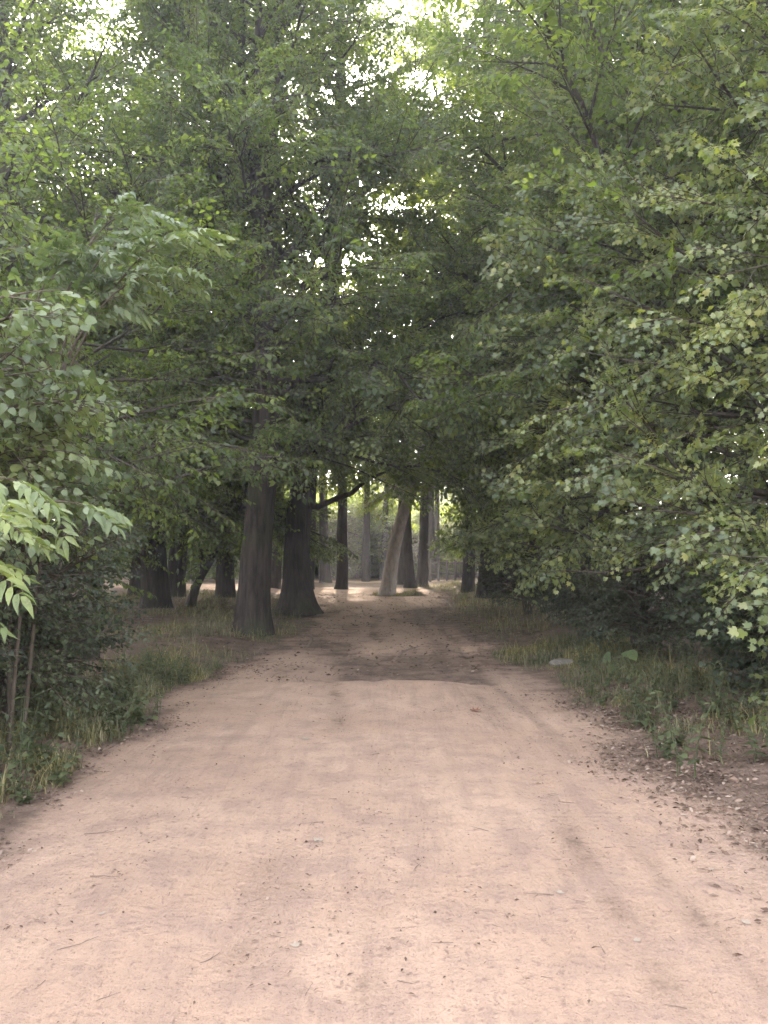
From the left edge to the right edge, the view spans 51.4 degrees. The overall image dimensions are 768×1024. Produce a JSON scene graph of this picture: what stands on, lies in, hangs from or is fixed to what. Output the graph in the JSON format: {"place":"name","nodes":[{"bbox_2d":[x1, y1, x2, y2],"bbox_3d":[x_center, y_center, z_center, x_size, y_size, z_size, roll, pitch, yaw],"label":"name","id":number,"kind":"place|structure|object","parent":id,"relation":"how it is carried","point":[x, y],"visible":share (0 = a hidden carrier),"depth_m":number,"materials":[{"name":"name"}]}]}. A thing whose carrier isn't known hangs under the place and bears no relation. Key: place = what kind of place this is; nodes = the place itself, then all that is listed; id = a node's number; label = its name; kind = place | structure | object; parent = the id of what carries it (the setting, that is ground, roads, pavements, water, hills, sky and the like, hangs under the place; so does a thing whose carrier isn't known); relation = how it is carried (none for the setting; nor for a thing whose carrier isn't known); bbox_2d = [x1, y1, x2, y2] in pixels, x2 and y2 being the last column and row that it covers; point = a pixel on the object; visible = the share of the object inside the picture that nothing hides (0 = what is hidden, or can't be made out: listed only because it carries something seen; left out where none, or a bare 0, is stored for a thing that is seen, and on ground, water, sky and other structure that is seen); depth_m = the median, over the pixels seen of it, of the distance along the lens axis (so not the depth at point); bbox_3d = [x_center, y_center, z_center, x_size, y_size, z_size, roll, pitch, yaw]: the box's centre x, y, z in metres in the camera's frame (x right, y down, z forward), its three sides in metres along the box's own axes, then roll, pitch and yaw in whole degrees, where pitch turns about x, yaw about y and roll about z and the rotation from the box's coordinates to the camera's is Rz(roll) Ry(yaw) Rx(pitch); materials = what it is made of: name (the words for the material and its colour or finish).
{"place":"outdoors","nodes":[
{"label":"outdoors","id":0,"kind":"place"},
{"bbox_2d":[0,579,767,1023],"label":"path","id":1,"kind":"structure","parent":0,"point":[158,951],"depth_m":4.19,"materials":[{"name":"beige soil"}]},
{"bbox_2d":[13,780,41,804],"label":"leafy weed","id":2,"kind":"object","parent":1,"relation":"on","point":[26,798],"visible":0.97,"depth_m":5.01,"materials":[{"name":"green plant"}]},
{"bbox_2d":[37,744,81,786],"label":"leafy weed","id":3,"kind":"object","parent":1,"relation":"on","point":[60,774],"visible":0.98,"depth_m":5.49,"materials":[{"name":"green plant"}]},
{"bbox_2d":[65,720,86,769],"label":"leafy weed","id":4,"kind":"object","parent":1,"relation":"on","point":[78,744],"visible":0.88,"depth_m":5.91,"materials":[{"name":"green plant"}]},
{"bbox_2d":[93,684,141,743],"bbox_3d":[-2.258,1.704,6.768,0.398,0.522,0.222,2,-4,-31],"label":"leafy weed","id":5,"kind":"object","parent":1,"relation":"on","point":[123,730],"visible":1,"depth_m":6.75,"materials":[{"name":"green plant"}]},
{"bbox_2d":[105,691,150,732],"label":"leafy weed","id":6,"kind":"object","parent":1,"relation":"on","point":[132,708],"visible":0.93,"depth_m":7.12,"materials":[{"name":"green plant"}]},
{"bbox_2d":[128,696,161,723],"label":"leafy weed","id":7,"kind":"object","parent":1,"relation":"on","point":[140,712],"visible":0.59,"depth_m":7.52,"materials":[{"name":"green plant"}]},
{"bbox_2d":[0,651,308,917],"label":"leaf litter","id":8,"kind":"object","parent":1,"relation":"on","point":[60,787],"visible":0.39,"depth_m":6.75,"materials":[{"name":"plant"}]},
{"bbox_2d":[149,669,166,715],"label":"leafy weed","id":9,"kind":"object","parent":1,"relation":"on","point":[156,694],"visible":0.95,"depth_m":7.82,"materials":[{"name":"green plant"}]},
{"bbox_2d":[43,588,598,675],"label":"leaf litter","id":10,"kind":"object","parent":1,"relation":"on","point":[376,657],"visible":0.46,"depth_m":15.56,"materials":[{"name":"plant"}]},
{"bbox_2d":[0,647,767,1023],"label":"path debris","id":11,"kind":"object","parent":1,"relation":"on","point":[358,873],"visible":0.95,"depth_m":3.94,"materials":[{"name":"brown plant"}]},
{"bbox_2d":[372,589,423,595],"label":"island grass","id":12,"kind":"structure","parent":1,"relation":"on","point":[405,593],"depth_m":31.22,"materials":[{"name":"green plant"}]},
{"bbox_2d":[613,663,645,718],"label":"leafy weed","id":13,"kind":"object","parent":1,"relation":"on","point":[637,681],"visible":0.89,"depth_m":7.74,"materials":[{"name":"green plant"}]},
{"bbox_2d":[613,690,656,727],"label":"leafy weed","id":14,"kind":"object","parent":1,"relation":"on","point":[643,722],"visible":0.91,"depth_m":7.34,"materials":[{"name":"green plant"}]},
{"bbox_2d":[504,672,767,954],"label":"leaf litter","id":15,"kind":"object","parent":1,"relation":"on","point":[706,815],"visible":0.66,"depth_m":5.87,"materials":[{"name":"brown plant"}]},
{"bbox_2d":[640,696,683,757],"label":"leafy weed","id":16,"kind":"object","parent":1,"relation":"on","point":[654,738],"visible":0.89,"depth_m":6.35,"materials":[{"name":"green plant"}]},
{"bbox_2d":[647,725,699,759],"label":"leafy weed","id":17,"kind":"object","parent":1,"relation":"on","point":[667,751],"visible":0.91,"depth_m":6.30,"materials":[{"name":"green plant"}]},
{"bbox_2d":[659,718,696,745],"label":"leafy weed","id":18,"kind":"object","parent":1,"relation":"on","point":[681,736],"visible":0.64,"depth_m":6.64,"materials":[{"name":"green plant"}]},
{"bbox_2d":[649,691,718,777],"bbox_3d":[2.200,1.618,5.783,0.470,0.615,0.261,-2,-4,38],"label":"leafy weed","id":19,"kind":"object","parent":1,"relation":"on","point":[673,745],"visible":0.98,"depth_m":5.75,"materials":[{"name":"green plant"}]},
{"bbox_2d":[706,719,728,760],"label":"leafy weed","id":20,"kind":"object","parent":1,"relation":"on","point":[722,741],"visible":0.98,"depth_m":6.14,"materials":[{"name":"green plant"}]},
{"bbox_2d":[0,567,767,815],"bbox_3d":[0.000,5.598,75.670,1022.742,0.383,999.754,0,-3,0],"label":"ground","id":21,"kind":"structure","parent":0,"point":[761,787],"depth_m":12.54,"materials":[{"name":"green plant"}]},
{"bbox_2d":[0,645,27,781],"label":"shrub","id":22,"kind":"object","parent":21,"relation":"on","point":[12,655],"visible":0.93,"depth_m":5.73,"materials":[{"name":"green plant"}]},
{"bbox_2d":[6,759,36,800],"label":"leafy weed","id":23,"kind":"object","parent":21,"relation":"on","point":[20,783],"visible":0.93,"depth_m":5.13,"materials":[{"name":"green plant"}]},
{"bbox_2d":[2,696,44,784],"bbox_3d":[-2.486,1.550,5.434,0.254,0.599,0.457,2,-4,-33],"label":"leafy weed","id":24,"kind":"object","parent":21,"relation":"on","point":[20,750],"visible":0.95,"depth_m":5.47,"materials":[{"name":"green plant"}]},
{"bbox_2d":[2,672,50,730],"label":"leafy weed","id":25,"kind":"object","parent":21,"relation":"on","point":[39,704],"visible":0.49,"depth_m":6.61,"materials":[{"name":"green plant"}]},
{"bbox_2d":[3,713,54,745],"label":"leafy weed","id":26,"kind":"object","parent":21,"relation":"on","point":[38,726],"visible":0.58,"depth_m":6.30,"materials":[{"name":"green plant"}]},
{"bbox_2d":[13,725,64,759],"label":"leafy weed","id":27,"kind":"object","parent":21,"relation":"on","point":[60,734],"visible":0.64,"depth_m":5.93,"materials":[{"name":"green plant"}]},
{"bbox_2d":[19,742,58,771],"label":"leafy weed","id":28,"kind":"object","parent":21,"relation":"on","point":[40,767],"visible":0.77,"depth_m":5.70,"materials":[{"name":"green plant"}]},
{"bbox_2d":[17,667,65,734],"bbox_3d":[-2.867,1.585,6.722,0.440,0.577,0.245,0,-3,8],"label":"leafy weed","id":29,"kind":"object","parent":21,"relation":"on","point":[31,708],"visible":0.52,"depth_m":6.68,"materials":[{"name":"green plant"}]},
{"bbox_2d":[10,5,100,533],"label":"woodland tree","id":30,"kind":"object","parent":21,"relation":"on","point":[20,110],"depth_m":29.92,"materials":[{"name":"green plant"}]},
{"bbox_2d":[0,477,132,642],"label":"walnut sapling","id":31,"kind":"object","parent":21,"relation":"on","point":[26,508],"visible":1,"depth_m":2.60,"materials":[{"name":"green plant"}]},
{"bbox_2d":[0,267,142,591],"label":"shrub","id":32,"kind":"object","parent":21,"relation":"on","point":[40,414],"visible":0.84,"depth_m":5.39,"materials":[{"name":"green plant"}]},
{"bbox_2d":[1,0,148,349],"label":"woodland tree","id":33,"kind":"object","parent":21,"relation":"on","point":[26,75],"visible":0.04,"depth_m":19.88,"materials":[{"name":"green plant"}]},
{"bbox_2d":[0,121,156,640],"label":"understorey tree","id":34,"kind":"object","parent":21,"relation":"on","point":[17,217],"visible":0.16,"depth_m":8.93,"materials":[{"name":"green plant"}]},
{"bbox_2d":[0,466,161,722],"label":"shrub","id":35,"kind":"object","parent":21,"relation":"on","point":[77,630],"visible":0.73,"depth_m":6.87,"materials":[{"name":"green plant"}]},
{"bbox_2d":[0,643,228,822],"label":"grass verge","id":36,"kind":"object","parent":21,"relation":"on","point":[94,730],"depth_m":7.00,"materials":[{"name":"green plant"}]},
{"bbox_2d":[89,694,144,724],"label":"leafy weed","id":37,"kind":"object","parent":21,"relation":"on","point":[114,717],"visible":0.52,"depth_m":7.26,"materials":[{"name":"green plant"}]},
{"bbox_2d":[0,191,235,748],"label":"ash sapling","id":38,"kind":"object","parent":21,"relation":"on","point":[70,265],"visible":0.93,"depth_m":6.20,"materials":[{"name":"green plant"}]},
{"bbox_2d":[2,243,242,574],"bbox_3d":[-6.669,-1.702,18.207,7.366,8.475,6.764,2,-4,-38],"label":"understorey tree","id":39,"kind":"object","parent":21,"relation":"on","point":[134,552],"visible":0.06,"depth_m":17.82,"materials":[{"name":"green plant"}]},
{"bbox_2d":[0,0,252,556],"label":"woodland tree","id":40,"kind":"object","parent":21,"relation":"on","point":[8,53],"visible":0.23,"depth_m":15.21,"materials":[{"name":"green plant"}]},
{"bbox_2d":[29,101,281,595],"bbox_3d":[-8.647,-5.596,28.676,9.825,17.268,10.080,3,-4,-40],"label":"woodland tree","id":41,"kind":"object","parent":21,"relation":"on","point":[133,581],"depth_m":28.09,"materials":[{"name":"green plant"}]},
{"bbox_2d":[0,67,329,658],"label":"understorey tree","id":42,"kind":"object","parent":21,"relation":"on","point":[148,485],"visible":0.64,"depth_m":10.55,"materials":[{"name":"green plant"}]},
{"bbox_2d":[20,587,318,671],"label":"shade grass","id":43,"kind":"structure","parent":21,"relation":"on","point":[226,617],"depth_m":15.86,"materials":[{"name":"green plant"}]},
{"bbox_2d":[45,35,321,596],"bbox_3d":[-7.095,-6.628,27.646,10.917,19.186,11.200,0,-3,0],"label":"woodland tree","id":44,"kind":"object","parent":21,"relation":"on","point":[175,579],"visible":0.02,"depth_m":27.05,"materials":[{"name":"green plant"}]},
{"bbox_2d":[12,0,358,608],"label":"woodland tree","id":45,"kind":"object","parent":21,"relation":"on","point":[155,583],"visible":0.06,"depth_m":20.83,"materials":[{"name":"green plant"}]},
{"bbox_2d":[188,543,240,580],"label":"shrub","id":46,"kind":"object","parent":21,"relation":"on","point":[213,568],"visible":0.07,"depth_m":45.29,"materials":[{"name":"green plant"}]},
{"bbox_2d":[104,412,334,606],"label":"young tree","id":47,"kind":"object","parent":21,"relation":"on","point":[193,594],"visible":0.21,"depth_m":21.91,"materials":[{"name":"green plant"}]},
{"bbox_2d":[96,98,375,597],"bbox_3d":[-5.227,-6.171,27.318,10.640,18.227,10.371,2,-4,-30],"label":"woodland tree","id":48,"kind":"object","parent":21,"relation":"on","point":[225,586],"visible":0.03,"depth_m":26.42,"materials":[{"name":"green plant"}]},
{"bbox_2d":[0,0,521,636],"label":"old tree","id":49,"kind":"object","parent":21,"relation":"on","point":[356,144],"visible":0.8,"depth_m":13.84,"materials":[{"name":"green plant"}]},
{"bbox_2d":[271,259,307,588],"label":"woodland tree","id":50,"kind":"object","parent":21,"relation":"on","point":[275,576],"depth_m":35.55,"materials":[{"name":"brown plant"}]},
{"bbox_2d":[282,491,363,575],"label":"shrub","id":51,"kind":"object","parent":21,"relation":"on","point":[334,508],"visible":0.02,"depth_m":53.12,"materials":[{"name":"green plant"}]},
{"bbox_2d":[126,0,523,615],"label":"old tree","id":52,"kind":"object","parent":21,"relation":"on","point":[297,595],"visible":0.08,"depth_m":20.78,"materials":[{"name":"green plant"}]},
{"bbox_2d":[319,468,332,582],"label":"woodland tree","id":53,"kind":"object","parent":21,"relation":"on","point":[325,573],"visible":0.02,"depth_m":45.29,"materials":[{"name":"brown plant"}]},
{"bbox_2d":[297,265,368,588],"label":"woodland tree","id":54,"kind":"object","parent":21,"relation":"on","point":[312,563],"visible":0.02,"depth_m":36.53,"materials":[{"name":"brown plant"}]},
{"bbox_2d":[314,498,378,577],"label":"shrub","id":55,"kind":"object","parent":21,"relation":"on","point":[330,535],"visible":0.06,"depth_m":53.75,"materials":[{"name":"green plant"}]},
{"bbox_2d":[279,284,424,589],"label":"woodland tree","id":56,"kind":"object","parent":21,"relation":"on","point":[341,583],"visible":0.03,"depth_m":36.37,"materials":[{"name":"green plant"}]},
{"bbox_2d":[314,481,419,577],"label":"shrub","id":57,"kind":"object","parent":21,"relation":"on","point":[333,526],"visible":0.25,"depth_m":52.58,"materials":[{"name":"green plant"}]},
{"bbox_2d":[347,419,389,578],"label":"woodland tree","id":58,"kind":"object","parent":21,"relation":"on","point":[384,535],"depth_m":52.37,"materials":[{"name":"brown plant"}]},
{"bbox_2d":[328,450,415,581],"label":"woodland tree","id":59,"kind":"object","parent":21,"relation":"on","point":[366,553],"visible":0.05,"depth_m":47.59,"materials":[{"name":"brown plant"}]},
{"bbox_2d":[348,501,439,578],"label":"shrub","id":60,"kind":"object","parent":21,"relation":"on","point":[374,565],"visible":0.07,"depth_m":53.84,"materials":[{"name":"green plant"}]},
{"bbox_2d":[362,470,441,584],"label":"woodland tree","id":61,"kind":"object","parent":21,"relation":"on","point":[400,576],"visible":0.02,"depth_m":42.69,"materials":[{"name":"brown plant"}]},
{"bbox_2d":[379,321,428,587],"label":"woodland tree","id":62,"kind":"object","parent":21,"relation":"on","point":[409,575],"visible":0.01,"depth_m":38.24,"materials":[{"name":"brown plant"}]},
{"bbox_2d":[416,469,428,586],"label":"woodland tree","id":63,"kind":"object","parent":21,"relation":"on","point":[422,573],"visible":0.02,"depth_m":40.37,"materials":[{"name":"brown plant"}]},
{"bbox_2d":[347,317,510,595],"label":"leaning tree","id":64,"kind":"object","parent":21,"relation":"on","point":[388,582],"visible":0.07,"depth_m":31.07,"materials":[{"name":"grey plant"}]},
{"bbox_2d":[428,490,434,580],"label":"woodland tree","id":65,"kind":"object","parent":21,"relation":"on","point":[431,531],"depth_m":48.79,"materials":[{"name":"brown plant"}]},
{"bbox_2d":[409,473,460,577],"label":"woodland tree","id":66,"kind":"object","parent":21,"relation":"on","point":[436,521],"visible":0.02,"depth_m":52.44,"materials":[{"name":"brown plant"}]},
{"bbox_2d":[412,507,476,577],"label":"shrub","id":67,"kind":"object","parent":21,"relation":"on","point":[416,538],"visible":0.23,"depth_m":53.34,"materials":[{"name":"green plant"}]},
{"bbox_2d":[411,500,478,577],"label":"shrub","id":68,"kind":"object","parent":21,"relation":"on","point":[450,524],"visible":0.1,"depth_m":53.86,"materials":[{"name":"green plant"}]},
{"bbox_2d":[384,215,523,592],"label":"woodland tree","id":69,"kind":"object","parent":21,"relation":"on","point":[468,581],"visible":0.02,"depth_m":31.23,"materials":[{"name":"green plant"}]},
{"bbox_2d":[307,0,622,597],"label":"woodland tree","id":70,"kind":"object","parent":21,"relation":"on","point":[479,592],"visible":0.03,"depth_m":24.84,"materials":[{"name":"green plant"}]},
{"bbox_2d":[428,559,519,581],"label":"post fence","id":71,"kind":"object","parent":21,"relation":"on","point":[438,563],"visible":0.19,"depth_m":44.81,"materials":[{"name":"grey wood"}]},
{"bbox_2d":[438,2,555,589],"bbox_3d":[5.998,-7.919,27.900,11.031,21.710,10.440,-1,-3,24],"label":"woodland tree","id":72,"kind":"object","parent":21,"relation":"on","point":[504,195],"visible":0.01,"depth_m":25.95,"materials":[{"name":"green plant"}]},
{"bbox_2d":[472,545,588,614],"bbox_3d":[3.342,1.541,19.056,2.700,1.859,2.890,-2,-4,36],"label":"shrub","id":73,"kind":"object","parent":21,"relation":"on","point":[498,580],"visible":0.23,"depth_m":18.78,"materials":[{"name":"green plant"}]},
{"bbox_2d":[395,118,672,561],"bbox_3d":[6.223,-8.026,33.825,13.167,22.557,12.834,0,-3,1],"label":"woodland tree","id":74,"kind":"object","parent":21,"relation":"on","point":[529,547],"depth_m":31.79,"materials":[{"name":"green plant"}]},
{"bbox_2d":[423,237,653,604],"bbox_3d":[4.054,-2.555,22.420,6.153,10.389,6.132,0,-3,0],"label":"maple tree","id":75,"kind":"object","parent":21,"relation":"on","point":[453,547],"visible":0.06,"depth_m":21.98,"materials":[{"name":"green plant"}]},
{"bbox_2d":[338,0,767,600],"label":"woodland tree","id":76,"kind":"object","parent":21,"relation":"on","point":[458,274],"visible":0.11,"depth_m":18.74,"materials":[{"name":"green plant"}]},
{"bbox_2d":[426,438,680,566],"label":"woodland tree","id":77,"kind":"object","parent":21,"relation":"on","point":[439,544],"depth_m":39.42,"materials":[{"name":"green plant"}]},
{"bbox_2d":[438,99,696,623],"bbox_3d":[3.444,-3.088,16.274,5.158,10.799,6.230,0,-3,0],"label":"maple tree","id":78,"kind":"object","parent":21,"relation":"on","point":[482,530],"visible":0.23,"depth_m":15.73,"materials":[{"name":"green plant"}]},
{"bbox_2d":[391,0,767,479],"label":"overhanging tree","id":79,"kind":"object","parent":21,"relation":"on","point":[564,16],"visible":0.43,"depth_m":10.80,"materials":[{"name":"green plant"}]},
{"bbox_2d":[520,553,665,634],"bbox_3d":[3.756,1.523,14.427,2.445,1.733,2.834,0,-3,0],"label":"shrub","id":80,"kind":"object","parent":21,"relation":"on","point":[562,605],"visible":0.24,"depth_m":14.22,"materials":[{"name":"green plant"}]},
{"bbox_2d":[470,0,767,646],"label":"maple tree","id":81,"kind":"object","parent":21,"relation":"on","point":[530,489],"visible":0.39,"depth_m":11.43,"materials":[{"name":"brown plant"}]},
{"bbox_2d":[471,0,767,591],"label":"woodland tree","id":82,"kind":"object","parent":21,"relation":"on","point":[683,439],"depth_m":18.64,"materials":[{"name":"green plant"}]},
{"bbox_2d":[602,649,637,673],"bbox_3d":[2.959,1.870,9.966,0.415,0.324,0.436,0,-3,9],"label":"burdock","id":83,"kind":"object","parent":21,"relation":"on","point":[631,654],"visible":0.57,"depth_m":9.87,"materials":[{"name":"green plant"}]},
{"bbox_2d":[489,623,767,767],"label":"grass verge","id":84,"kind":"object","parent":21,"relation":"on","point":[549,646],"depth_m":9.64,"materials":[{"name":"green plant"}]},
{"bbox_2d":[548,547,726,663],"bbox_3d":[3.643,1.277,10.948,2.476,1.646,2.806,0,-3,0],"label":"shrub","id":85,"kind":"object","parent":21,"relation":"on","point":[614,600],"visible":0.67,"depth_m":10.68,"materials":[{"name":"green plant"}]},
{"bbox_2d":[514,0,767,652],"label":"maple tree","id":86,"kind":"object","parent":21,"relation":"on","point":[636,408],"visible":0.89,"depth_m":8.22,"materials":[{"name":"green plant"}]},
{"bbox_2d":[618,656,665,718],"bbox_3d":[2.514,1.698,7.687,0.458,0.600,0.255,-2,-4,39],"label":"leafy weed","id":87,"kind":"object","parent":21,"relation":"on","point":[654,682],"visible":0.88,"depth_m":7.65,"materials":[{"name":"green plant"}]},
{"bbox_2d":[651,683,688,711],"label":"leafy weed","id":88,"kind":"object","parent":21,"relation":"on","point":[673,702],"visible":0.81,"depth_m":7.76,"materials":[{"name":"green plant"}]},
{"bbox_2d":[615,225,767,645],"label":"understorey tree","id":89,"kind":"object","parent":21,"relation":"on","point":[701,458],"visible":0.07,"depth_m":11.42,"materials":[{"name":"green plant"}]},
{"bbox_2d":[681,656,718,693],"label":"leafy weed","id":90,"kind":"object","parent":21,"relation":"on","point":[695,679],"visible":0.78,"depth_m":8.46,"materials":[{"name":"green plant"}]},
{"bbox_2d":[662,557,767,708],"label":"shrub","id":91,"kind":"object","parent":21,"relation":"on","point":[726,643],"visible":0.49,"depth_m":7.89,"materials":[{"name":"green plant"}]},
{"bbox_2d":[700,647,734,701],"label":"leafy weed","id":92,"kind":"object","parent":21,"relation":"on","point":[710,685],"visible":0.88,"depth_m":7.73,"materials":[{"name":"green plant"}]},
{"bbox_2d":[671,80,767,582],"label":"maple tree","id":93,"kind":"object","parent":21,"relation":"on","point":[761,104],"visible":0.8,"depth_m":7.07,"materials":[{"name":"green plant"}]},
{"bbox_2d":[707,687,747,735],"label":"leafy weed","id":94,"kind":"object","parent":21,"relation":"on","point":[739,704],"visible":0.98,"depth_m":6.73,"materials":[{"name":"green plant"}]},
{"bbox_2d":[713,682,743,722],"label":"leafy weed","id":95,"kind":"object","parent":21,"relation":"on","point":[725,701],"visible":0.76,"depth_m":7.14,"materials":[{"name":"green plant"}]},
{"bbox_2d":[699,534,767,728],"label":"shrub","id":96,"kind":"object","parent":21,"relation":"on","point":[752,612],"visible":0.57,"depth_m":7.02,"materials":[{"name":"green plant"}]},
{"bbox_2d":[714,660,767,729],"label":"leafy weed","id":97,"kind":"object","parent":21,"relation":"on","point":[725,693],"visible":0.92,"depth_m":6.83,"materials":[{"name":"green plant"}]},
{"bbox_2d":[714,444,767,668],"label":"understorey tree","id":98,"kind":"object","parent":21,"relation":"on","point":[761,482],"visible":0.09,"depth_m":10.18,"materials":[{"name":"green plant"}]},
{"bbox_2d":[735,715,767,762],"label":"leafy weed","id":99,"kind":"object","parent":21,"relation":"on","point":[754,745],"visible":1,"depth_m":6.01,"materials":[{"name":"green plant"}]},
{"bbox_2d":[9,0,763,525],"label":"sky","id":100,"kind":"structure","parent":0,"point":[102,3],"materials":[{"name":"white"}]},
{"bbox_2d":[403,577,666,639],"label":"sunny grass","id":101,"kind":"structure","parent":0,"point":[457,585],"depth_m":19.86,"materials":[{"name":"green plant"}]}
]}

